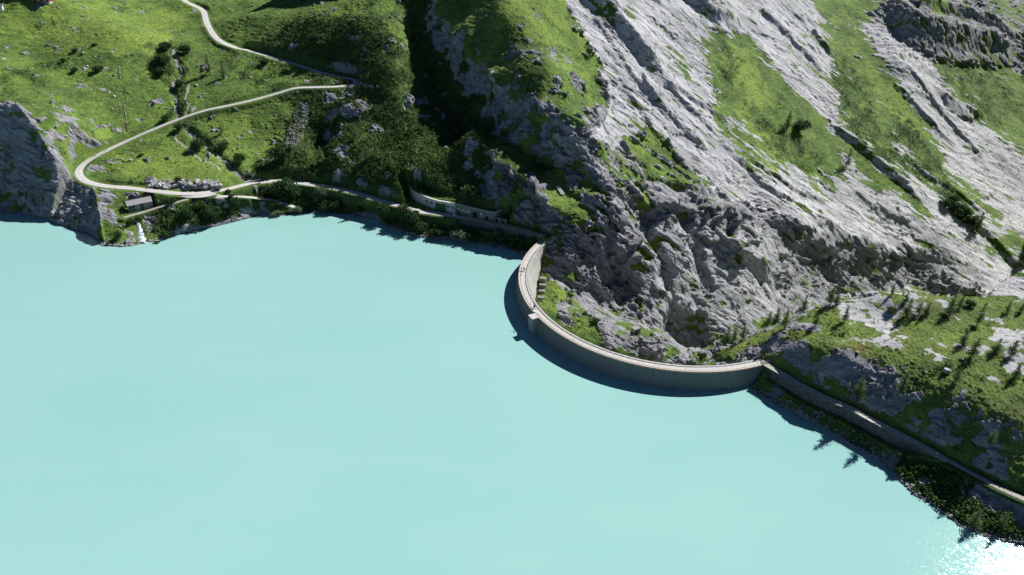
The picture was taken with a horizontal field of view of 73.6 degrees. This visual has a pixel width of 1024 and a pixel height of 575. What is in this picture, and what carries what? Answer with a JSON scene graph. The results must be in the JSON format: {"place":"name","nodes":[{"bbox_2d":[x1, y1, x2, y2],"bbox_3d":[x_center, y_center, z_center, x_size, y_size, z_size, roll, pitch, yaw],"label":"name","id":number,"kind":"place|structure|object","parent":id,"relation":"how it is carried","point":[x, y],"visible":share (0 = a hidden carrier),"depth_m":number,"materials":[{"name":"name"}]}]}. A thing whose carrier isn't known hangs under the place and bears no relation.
{"place":"outdoors","nodes":[
{"label":"outdoors","id":0,"kind":"place"},
{"bbox_2d":[136,220,145,242],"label":"waterfall","id":1,"kind":"structure","parent":0,"point":[141,238],"depth_m":343.83,"materials":[{"name":"white liquid"}]},
{"bbox_2d":[180,191,215,197],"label":"road junction","id":2,"kind":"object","parent":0,"point":[203,195],"visible":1,"depth_m":356.19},
{"bbox_2d":[219,195,294,207],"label":"farm track","id":3,"kind":"structure","parent":0,"point":[286,204],"depth_m":366.96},
{"bbox_2d":[74,0,456,217],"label":"gravel road","id":4,"kind":"structure","parent":0,"point":[79,175],"depth_m":378.28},
{"bbox_2d":[0,0,1023,544],"bbox_3d":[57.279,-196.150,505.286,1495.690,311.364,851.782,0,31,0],"label":"mountain terrain","id":5,"kind":"structure","parent":0,"point":[604,268],"depth_m":403.50,"materials":[{"name":"stone"}]},
{"bbox_2d":[1,0,53,3],"bbox_3d":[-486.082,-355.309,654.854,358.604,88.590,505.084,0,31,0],"label":"mountain chalet","id":6,"kind":"object","parent":5,"relation":"on","point":[47,1],"visible":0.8,"depth_m":461.50,"materials":[{"name":"grey metal"}]},
{"bbox_2d":[90,65,103,71],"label":"bush","id":7,"kind":"object","parent":5,"relation":"on","point":[99,68],"visible":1,"depth_m":423.71,"materials":[{"name":"green plant"}]},
{"bbox_2d":[113,230,122,237],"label":"bush","id":8,"kind":"object","parent":5,"relation":"on","point":[116,234],"visible":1,"depth_m":337.99,"materials":[{"name":"green plant"}]},
{"bbox_2d":[125,196,153,212],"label":"grey hut","id":9,"kind":"object","parent":5,"relation":"on","point":[138,204],"visible":1,"depth_m":352.16,"materials":[{"name":"metal"}]},
{"bbox_2d":[144,212,159,234],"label":"falls talus","id":10,"kind":"structure","parent":5,"relation":"on","point":[151,222],"depth_m":348.54,"materials":[{"name":"stone"}]},
{"bbox_2d":[123,196,190,217],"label":"hut track","id":11,"kind":"structure","parent":5,"relation":"on","point":[157,207],"depth_m":352.24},
{"bbox_2d":[155,67,165,75],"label":"bush","id":12,"kind":"object","parent":5,"relation":"on","point":[160,71],"visible":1,"depth_m":431.65,"materials":[{"name":"green plant"}]},
{"bbox_2d":[151,52,171,63],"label":"bush","id":13,"kind":"object","parent":5,"relation":"on","point":[162,58],"visible":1,"depth_m":435.93,"materials":[{"name":"green plant"}]},
{"bbox_2d":[157,41,171,51],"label":"bush","id":14,"kind":"object","parent":5,"relation":"on","point":[164,45],"visible":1,"depth_m":448.40,"materials":[{"name":"green plant"}]},
{"bbox_2d":[160,114,169,120],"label":"bush","id":15,"kind":"object","parent":5,"relation":"on","point":[165,117],"visible":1,"depth_m":408.10,"materials":[{"name":"green plant"}]},
{"bbox_2d":[173,122,184,130],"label":"bush","id":16,"kind":"object","parent":5,"relation":"on","point":[178,125],"visible":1,"depth_m":400.75,"materials":[{"name":"green plant"}]},
{"bbox_2d":[177,43,190,52],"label":"bush","id":17,"kind":"object","parent":5,"relation":"on","point":[185,48],"visible":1,"depth_m":450.73,"materials":[{"name":"green plant"}]},
{"bbox_2d":[179,206,196,218],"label":"bush","id":18,"kind":"object","parent":5,"relation":"on","point":[186,212],"visible":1,"depth_m":346.81,"materials":[{"name":"green plant"}]},
{"bbox_2d":[191,219,201,226],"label":"bush","id":19,"kind":"object","parent":5,"relation":"on","point":[195,222],"visible":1,"depth_m":349.00,"materials":[{"name":"green plant"}]},
{"bbox_2d":[189,137,206,148],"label":"bush","id":20,"kind":"object","parent":5,"relation":"on","point":[198,143],"visible":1,"depth_m":388.34,"materials":[{"name":"green plant"}]},
{"bbox_2d":[193,200,205,208],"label":"bush","id":21,"kind":"object","parent":5,"relation":"on","point":[198,203],"visible":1,"depth_m":352.20,"materials":[{"name":"green plant"}]},
{"bbox_2d":[202,53,211,74],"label":"larch tree","id":22,"kind":"object","parent":5,"relation":"on","point":[206,69],"visible":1,"depth_m":437.65,"materials":[{"name":"green plant"}]},
{"bbox_2d":[171,54,245,179],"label":"stream stones","id":23,"kind":"object","parent":5,"relation":"on","point":[186,127],"visible":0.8,"depth_m":406.64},
{"bbox_2d":[201,203,224,217],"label":"bush","id":24,"kind":"object","parent":5,"relation":"on","point":[209,209],"visible":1,"depth_m":352.18,"materials":[{"name":"green plant"}]},
{"bbox_2d":[215,140,229,149],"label":"bush","id":25,"kind":"object","parent":5,"relation":"on","point":[222,144],"visible":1,"depth_m":389.11,"materials":[{"name":"green plant"}]},
{"bbox_2d":[228,195,240,208],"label":"bush","id":26,"kind":"object","parent":5,"relation":"on","point":[232,201],"visible":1,"depth_m":358.01,"materials":[{"name":"green plant"}]},
{"bbox_2d":[232,152,246,163],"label":"bush","id":27,"kind":"object","parent":5,"relation":"on","point":[239,157],"visible":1,"depth_m":378.92,"materials":[{"name":"green plant"}]},
{"bbox_2d":[259,58,268,64],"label":"bush","id":28,"kind":"object","parent":5,"relation":"on","point":[264,61],"visible":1,"depth_m":448.39,"materials":[{"name":"green plant"}]},
{"bbox_2d":[270,209,282,216],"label":"willow bush","id":29,"kind":"object","parent":5,"relation":"on","point":[276,212],"visible":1,"depth_m":365.48,"materials":[{"name":"green plant"}]},
{"bbox_2d":[269,179,284,194],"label":"bush","id":30,"kind":"object","parent":5,"relation":"on","point":[276,190],"visible":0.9,"depth_m":367.38,"materials":[{"name":"green plant"}]},
{"bbox_2d":[266,143,292,159],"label":"bush","id":31,"kind":"object","parent":5,"relation":"on","point":[283,152],"visible":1,"depth_m":378.70,"materials":[{"name":"green plant"}]},
{"bbox_2d":[269,177,296,196],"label":"bush","id":32,"kind":"object","parent":5,"relation":"on","point":[286,183],"visible":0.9,"depth_m":368.78,"materials":[{"name":"green plant"}]},
{"bbox_2d":[286,184,300,198],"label":"bush","id":33,"kind":"object","parent":5,"relation":"on","point":[295,191],"visible":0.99,"depth_m":370.41,"materials":[{"name":"green plant"}]},
{"bbox_2d":[286,101,309,147],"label":"scree field","id":34,"kind":"structure","parent":5,"relation":"on","point":[305,115],"depth_m":406.37,"materials":[{"name":"stone"}]},
{"bbox_2d":[292,205,304,213],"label":"willow bush","id":35,"kind":"object","parent":5,"relation":"on","point":[297,208],"visible":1,"depth_m":368.27,"materials":[{"name":"green plant"}]},
{"bbox_2d":[307,33,319,42],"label":"bush","id":36,"kind":"object","parent":5,"relation":"on","point":[312,37],"visible":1,"depth_m":441.83,"materials":[{"name":"green plant"}]},
{"bbox_2d":[315,146,325,161],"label":"larch tree","id":37,"kind":"object","parent":5,"relation":"on","point":[320,155],"visible":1,"depth_m":379.83,"materials":[{"name":"green plant"}]},
{"bbox_2d":[314,184,327,197],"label":"willow bush","id":38,"kind":"object","parent":5,"relation":"on","point":[319,191],"visible":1,"depth_m":370.04,"materials":[{"name":"green plant"}]},
{"bbox_2d":[316,40,327,46],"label":"bush","id":39,"kind":"object","parent":5,"relation":"on","point":[322,43],"visible":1,"depth_m":440.77,"materials":[{"name":"green plant"}]},
{"bbox_2d":[318,199,331,211],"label":"bush","id":40,"kind":"object","parent":5,"relation":"on","point":[324,205],"visible":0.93,"depth_m":367.49,"materials":[{"name":"green plant"}]},
{"bbox_2d":[327,199,341,209],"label":"bush","id":41,"kind":"object","parent":5,"relation":"on","point":[335,204],"visible":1,"depth_m":367.08,"materials":[{"name":"green plant"}]},
{"bbox_2d":[351,124,358,139],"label":"larch tree","id":42,"kind":"object","parent":5,"relation":"on","point":[355,133],"visible":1,"depth_m":381.22,"materials":[{"name":"green plant"}]},
{"bbox_2d":[372,141,380,155],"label":"larch tree","id":43,"kind":"object","parent":5,"relation":"on","point":[376,150],"visible":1,"depth_m":372.57,"materials":[{"name":"green plant"}]},
{"bbox_2d":[376,203,390,214],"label":"bush","id":44,"kind":"object","parent":5,"relation":"on","point":[383,207],"visible":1,"depth_m":354.39,"materials":[{"name":"green plant"}]},
{"bbox_2d":[394,203,411,218],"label":"bush","id":45,"kind":"object","parent":5,"relation":"on","point":[402,207],"visible":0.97,"depth_m":348.85,"materials":[{"name":"green plant"}]},
{"bbox_2d":[404,210,419,223],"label":"bush","id":46,"kind":"object","parent":5,"relation":"on","point":[414,216],"visible":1,"depth_m":345.68,"materials":[{"name":"green plant"}]},
{"bbox_2d":[414,221,427,232],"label":"bush","id":47,"kind":"object","parent":5,"relation":"on","point":[421,226],"visible":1,"depth_m":344.04,"materials":[{"name":"green plant"}]},
{"bbox_2d":[427,227,444,237],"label":"bush","id":48,"kind":"object","parent":5,"relation":"on","point":[439,231],"visible":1,"depth_m":341.37,"materials":[{"name":"green plant"}]},
{"bbox_2d":[410,186,501,221],"bbox_3d":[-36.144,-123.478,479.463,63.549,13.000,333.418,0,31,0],"label":"bunker building","id":49,"kind":"structure","parent":5,"relation":"on","point":[451,207],"depth_m":347.60,"materials":[{"name":"concrete"}]},
{"bbox_2d":[435,203,445,211],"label":"double door","id":50,"kind":"structure","parent":49,"relation":"in","point":[442,207],"depth_m":350.58,"materials":[{"name":"green paint"}]},
{"bbox_2d":[449,228,468,241],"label":"willow bush","id":51,"kind":"object","parent":5,"relation":"on","point":[458,234],"visible":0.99,"depth_m":338.17,"materials":[{"name":"green plant"}]},
{"bbox_2d":[460,182,483,201],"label":"bush","id":52,"kind":"object","parent":5,"relation":"on","point":[471,192],"visible":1,"depth_m":343.24,"materials":[{"name":"green plant"}]},
{"bbox_2d":[466,230,482,240],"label":"bush","id":53,"kind":"object","parent":5,"relation":"on","point":[474,234],"visible":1,"depth_m":336.98,"materials":[{"name":"green plant"}]},
{"bbox_2d":[456,217,543,241],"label":"retaining wall","id":54,"kind":"structure","parent":5,"relation":"on","point":[478,224],"depth_m":338.19,"materials":[{"name":"concrete"}]},
{"bbox_2d":[456,215,543,236],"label":"picket fence","id":55,"kind":"object","parent":54,"relation":"on","point":[507,226],"visible":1,"depth_m":334.38,"materials":[{"name":"brown wood"}]},
{"bbox_2d":[457,215,545,236],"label":"walkway","id":56,"kind":"structure","parent":5,"relation":"on","point":[460,216],"depth_m":337.48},
{"bbox_2d":[0,0,1023,542],"bbox_3d":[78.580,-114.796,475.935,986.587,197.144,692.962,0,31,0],"label":"dwarf shrub cover","id":57,"kind":"object","parent":5,"relation":"on","point":[928,492],"visible":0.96,"depth_m":393.39,"materials":[{"name":"green plant"}]},
{"bbox_2d":[0,0,1023,534],"bbox_3d":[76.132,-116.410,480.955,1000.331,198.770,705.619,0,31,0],"label":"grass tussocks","id":58,"kind":"object","parent":5,"relation":"on","point":[590,180],"depth_m":384.22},
{"bbox_2d":[2,0,1023,511],"bbox_3d":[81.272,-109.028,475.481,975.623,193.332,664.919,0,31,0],"label":"ledge moss","id":59,"kind":"object","parent":5,"relation":"on","point":[772,178],"visible":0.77,"depth_m":440.69,"materials":[{"name":"green plant"}]},
{"bbox_2d":[556,185,564,195],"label":"concrete block","id":60,"kind":"structure","parent":5,"relation":"on","point":[560,191],"depth_m":334.12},
{"bbox_2d":[99,223,1023,543],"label":"shore rubble","id":61,"kind":"object","parent":5,"relation":"on","point":[751,389],"visible":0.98,"depth_m":222.56,"materials":[{"name":"stone"}]},
{"bbox_2d":[631,325,640,334],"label":"gallery portal","id":62,"kind":"object","parent":5,"relation":"on","point":[636,330],"visible":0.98,"depth_m":292.21,"materials":[{"name":"concrete"}]},
{"bbox_2d":[515,233,771,390],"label":"arch dam","id":63,"kind":"structure","parent":5,"relation":"on","point":[545,328],"depth_m":248.06,"materials":[{"name":"concrete"}]},
{"bbox_2d":[712,352,725,361],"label":"bush","id":64,"kind":"object","parent":5,"relation":"on","point":[718,356],"visible":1,"depth_m":253.58,"materials":[{"name":"green plant"}]},
{"bbox_2d":[720,326,731,342],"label":"larch tree","id":65,"kind":"object","parent":5,"relation":"on","point":[728,339],"visible":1,"depth_m":342.81,"materials":[{"name":"green plant"}]},
{"bbox_2d":[731,327,738,340],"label":"larch tree","id":66,"kind":"object","parent":5,"relation":"on","point":[735,334],"visible":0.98,"depth_m":345.56,"materials":[{"name":"green plant"}]},
{"bbox_2d":[738,325,748,340],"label":"larch tree","id":67,"kind":"object","parent":5,"relation":"on","point":[742,336],"visible":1,"depth_m":265.15,"materials":[{"name":"green plant"}]},
{"bbox_2d":[765,312,773,323],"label":"larch tree","id":68,"kind":"object","parent":5,"relation":"on","point":[769,318],"visible":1,"depth_m":362.57,"materials":[{"name":"green plant"}]},
{"bbox_2d":[773,308,781,323],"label":"larch tree","id":69,"kind":"object","parent":5,"relation":"on","point":[776,317],"visible":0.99,"depth_m":367.24,"materials":[{"name":"green plant"}]},
{"bbox_2d":[780,309,791,327],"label":"larch tree","id":70,"kind":"object","parent":5,"relation":"on","point":[785,319],"visible":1,"depth_m":247.94,"materials":[{"name":"green plant"}]},
{"bbox_2d":[782,111,793,129],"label":"larch tree","id":71,"kind":"object","parent":5,"relation":"on","point":[788,124],"visible":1,"depth_m":471.87,"materials":[{"name":"green plant"}]},
{"bbox_2d":[793,119,811,131],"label":"bush","id":72,"kind":"object","parent":5,"relation":"on","point":[799,125],"visible":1,"depth_m":477.33,"materials":[{"name":"green plant"}]},
{"bbox_2d":[801,295,809,310],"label":"larch tree","id":73,"kind":"object","parent":5,"relation":"on","point":[804,305],"visible":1,"depth_m":387.45,"materials":[{"name":"green plant"}]},
{"bbox_2d":[811,314,820,326],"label":"larch tree","id":74,"kind":"object","parent":5,"relation":"on","point":[815,321],"visible":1,"depth_m":242.95,"materials":[{"name":"green plant"}]},
{"bbox_2d":[824,286,836,305],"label":"larch tree","id":75,"kind":"object","parent":5,"relation":"on","point":[830,298],"visible":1,"depth_m":253.13,"materials":[{"name":"green plant"}]},
{"bbox_2d":[833,292,840,304],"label":"larch tree","id":76,"kind":"object","parent":5,"relation":"on","point":[838,298],"visible":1,"depth_m":253.10,"materials":[{"name":"green plant"}]},
{"bbox_2d":[840,306,851,321],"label":"larch tree","id":77,"kind":"object","parent":5,"relation":"on","point":[846,317],"visible":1,"depth_m":242.25,"materials":[{"name":"green plant"}]},
{"bbox_2d":[844,148,852,167],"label":"larch tree","id":78,"kind":"object","parent":5,"relation":"on","point":[849,162],"visible":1,"depth_m":484.58,"materials":[{"name":"green plant"}]},
{"bbox_2d":[761,365,946,462],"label":"embankment wall","id":79,"kind":"structure","parent":5,"relation":"on","point":[859,420],"depth_m":223.12,"materials":[{"name":"concrete"}]},
{"bbox_2d":[765,362,942,457],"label":"guard rail","id":80,"kind":"object","parent":79,"relation":"on","point":[859,412],"visible":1,"depth_m":220.40,"materials":[{"name":"metal"}]},
{"bbox_2d":[850,375,869,400],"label":"larch tree","id":81,"kind":"object","parent":5,"relation":"on","point":[861,385],"visible":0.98,"depth_m":221.09,"materials":[{"name":"green plant"}]},
{"bbox_2d":[886,306,896,313],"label":"bush","id":82,"kind":"object","parent":5,"relation":"on","point":[891,309],"visible":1,"depth_m":244.50,"materials":[{"name":"green plant"}]},
{"bbox_2d":[765,363,1023,500],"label":"footpath","id":83,"kind":"structure","parent":5,"relation":"on","point":[985,480],"depth_m":208.87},
{"bbox_2d":[893,463,906,472],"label":"bush","id":84,"kind":"object","parent":5,"relation":"on","point":[899,468],"visible":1,"depth_m":206.93,"materials":[{"name":"green plant"}]},
{"bbox_2d":[895,370,910,392],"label":"larch tree","id":85,"kind":"object","parent":5,"relation":"on","point":[903,385],"visible":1,"depth_m":214.91,"materials":[{"name":"green plant"}]},
{"bbox_2d":[895,450,910,459],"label":"bush","id":86,"kind":"object","parent":5,"relation":"on","point":[904,455],"visible":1,"depth_m":208.74,"materials":[{"name":"green plant"}]},
{"bbox_2d":[901,298,913,317],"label":"larch tree","id":87,"kind":"object","parent":5,"relation":"on","point":[907,310],"visible":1,"depth_m":241.48,"materials":[{"name":"green plant"}]},
{"bbox_2d":[913,301,923,314],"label":"larch tree","id":88,"kind":"object","parent":5,"relation":"on","point":[917,308],"visible":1,"depth_m":241.31,"materials":[{"name":"green plant"}]},
{"bbox_2d":[920,302,932,314],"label":"larch tree","id":89,"kind":"object","parent":5,"relation":"on","point":[927,310],"visible":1,"depth_m":240.58,"materials":[{"name":"green plant"}]},
{"bbox_2d":[938,199,954,208],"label":"bush","id":90,"kind":"object","parent":5,"relation":"on","point":[948,203],"visible":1,"depth_m":494.97,"materials":[{"name":"green plant"}]},
{"bbox_2d":[941,293,958,315],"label":"larch tree","id":91,"kind":"object","parent":5,"relation":"on","point":[950,306],"visible":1,"depth_m":238.75,"materials":[{"name":"green plant"}]},
{"bbox_2d":[947,195,960,201],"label":"bush","id":92,"kind":"object","parent":5,"relation":"on","point":[956,198],"visible":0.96,"depth_m":502.35,"materials":[{"name":"green plant"}]},
{"bbox_2d":[950,201,966,211],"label":"bush","id":93,"kind":"object","parent":5,"relation":"on","point":[957,205],"visible":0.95,"depth_m":495.86,"materials":[{"name":"green plant"}]},
{"bbox_2d":[953,367,963,381],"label":"larch tree","id":94,"kind":"object","parent":5,"relation":"on","point":[957,375],"visible":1,"depth_m":209.52,"materials":[{"name":"green plant"}]},
{"bbox_2d":[958,295,966,307],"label":"larch tree","id":95,"kind":"object","parent":5,"relation":"on","point":[961,300],"visible":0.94,"depth_m":242.10,"materials":[{"name":"green plant"}]},
{"bbox_2d":[953,205,975,218],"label":"bush","id":96,"kind":"object","parent":5,"relation":"on","point":[966,212],"visible":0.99,"depth_m":494.05,"materials":[{"name":"green plant"}]},
{"bbox_2d":[958,329,970,347],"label":"larch tree","id":97,"kind":"object","parent":5,"relation":"on","point":[963,339],"visible":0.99,"depth_m":222.33,"materials":[{"name":"green plant"}]},
{"bbox_2d":[964,298,976,307],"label":"bush","id":98,"kind":"object","parent":5,"relation":"on","point":[968,302],"visible":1,"depth_m":243.47,"materials":[{"name":"green plant"}]},
{"bbox_2d":[963,337,982,357],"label":"larch tree","id":99,"kind":"object","parent":5,"relation":"on","point":[974,351],"visible":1,"depth_m":215.63,"materials":[{"name":"green plant"}]},
{"bbox_2d":[963,215,982,226],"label":"bush","id":100,"kind":"object","parent":5,"relation":"on","point":[973,219],"visible":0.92,"depth_m":493.43,"materials":[{"name":"green plant"}]},
{"bbox_2d":[967,508,984,527],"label":"larch tree","id":101,"kind":"object","parent":5,"relation":"on","point":[976,515],"visible":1,"depth_m":189.17,"materials":[{"name":"green plant"}]},
{"bbox_2d":[971,212,985,232],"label":"larch tree","id":102,"kind":"object","parent":5,"relation":"on","point":[978,223],"visible":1,"depth_m":488.74,"materials":[{"name":"green plant"}]},
{"bbox_2d":[973,301,987,324],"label":"larch tree","id":103,"kind":"object","parent":5,"relation":"on","point":[981,316],"visible":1,"depth_m":233.49,"materials":[{"name":"green plant"}]},
{"bbox_2d":[984,429,999,445],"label":"larch tree","id":104,"kind":"object","parent":5,"relation":"on","point":[991,438],"visible":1,"depth_m":196.84,"materials":[{"name":"green plant"}]},
{"bbox_2d":[990,338,1003,355],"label":"larch tree","id":105,"kind":"object","parent":5,"relation":"on","point":[997,349],"visible":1,"depth_m":218.15,"materials":[{"name":"green plant"}]},
{"bbox_2d":[996,513,1008,529],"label":"larch tree","id":106,"kind":"object","parent":5,"relation":"on","point":[1003,521],"visible":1,"depth_m":187.71,"materials":[{"name":"green plant"}]},
{"bbox_2d":[1005,301,1012,312],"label":"larch tree","id":107,"kind":"object","parent":5,"relation":"on","point":[1008,307],"visible":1,"depth_m":238.93,"materials":[{"name":"green plant"}]},
{"bbox_2d":[1005,340,1019,357],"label":"larch tree","id":108,"kind":"object","parent":5,"relation":"on","point":[1012,349],"visible":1,"depth_m":215.47,"materials":[{"name":"green plant"}]},
{"bbox_2d":[1008,362,1022,377],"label":"larch tree","id":109,"kind":"object","parent":5,"relation":"on","point":[1016,372],"visible":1,"depth_m":206.93,"materials":[{"name":"green plant"}]},
{"bbox_2d":[0,211,1023,574],"bbox_3d":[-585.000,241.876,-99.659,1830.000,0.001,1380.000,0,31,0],"label":"lake water","id":110,"kind":"structure","parent":0,"point":[312,393],"depth_m":220.81,"materials":[{"name":"liquid"}]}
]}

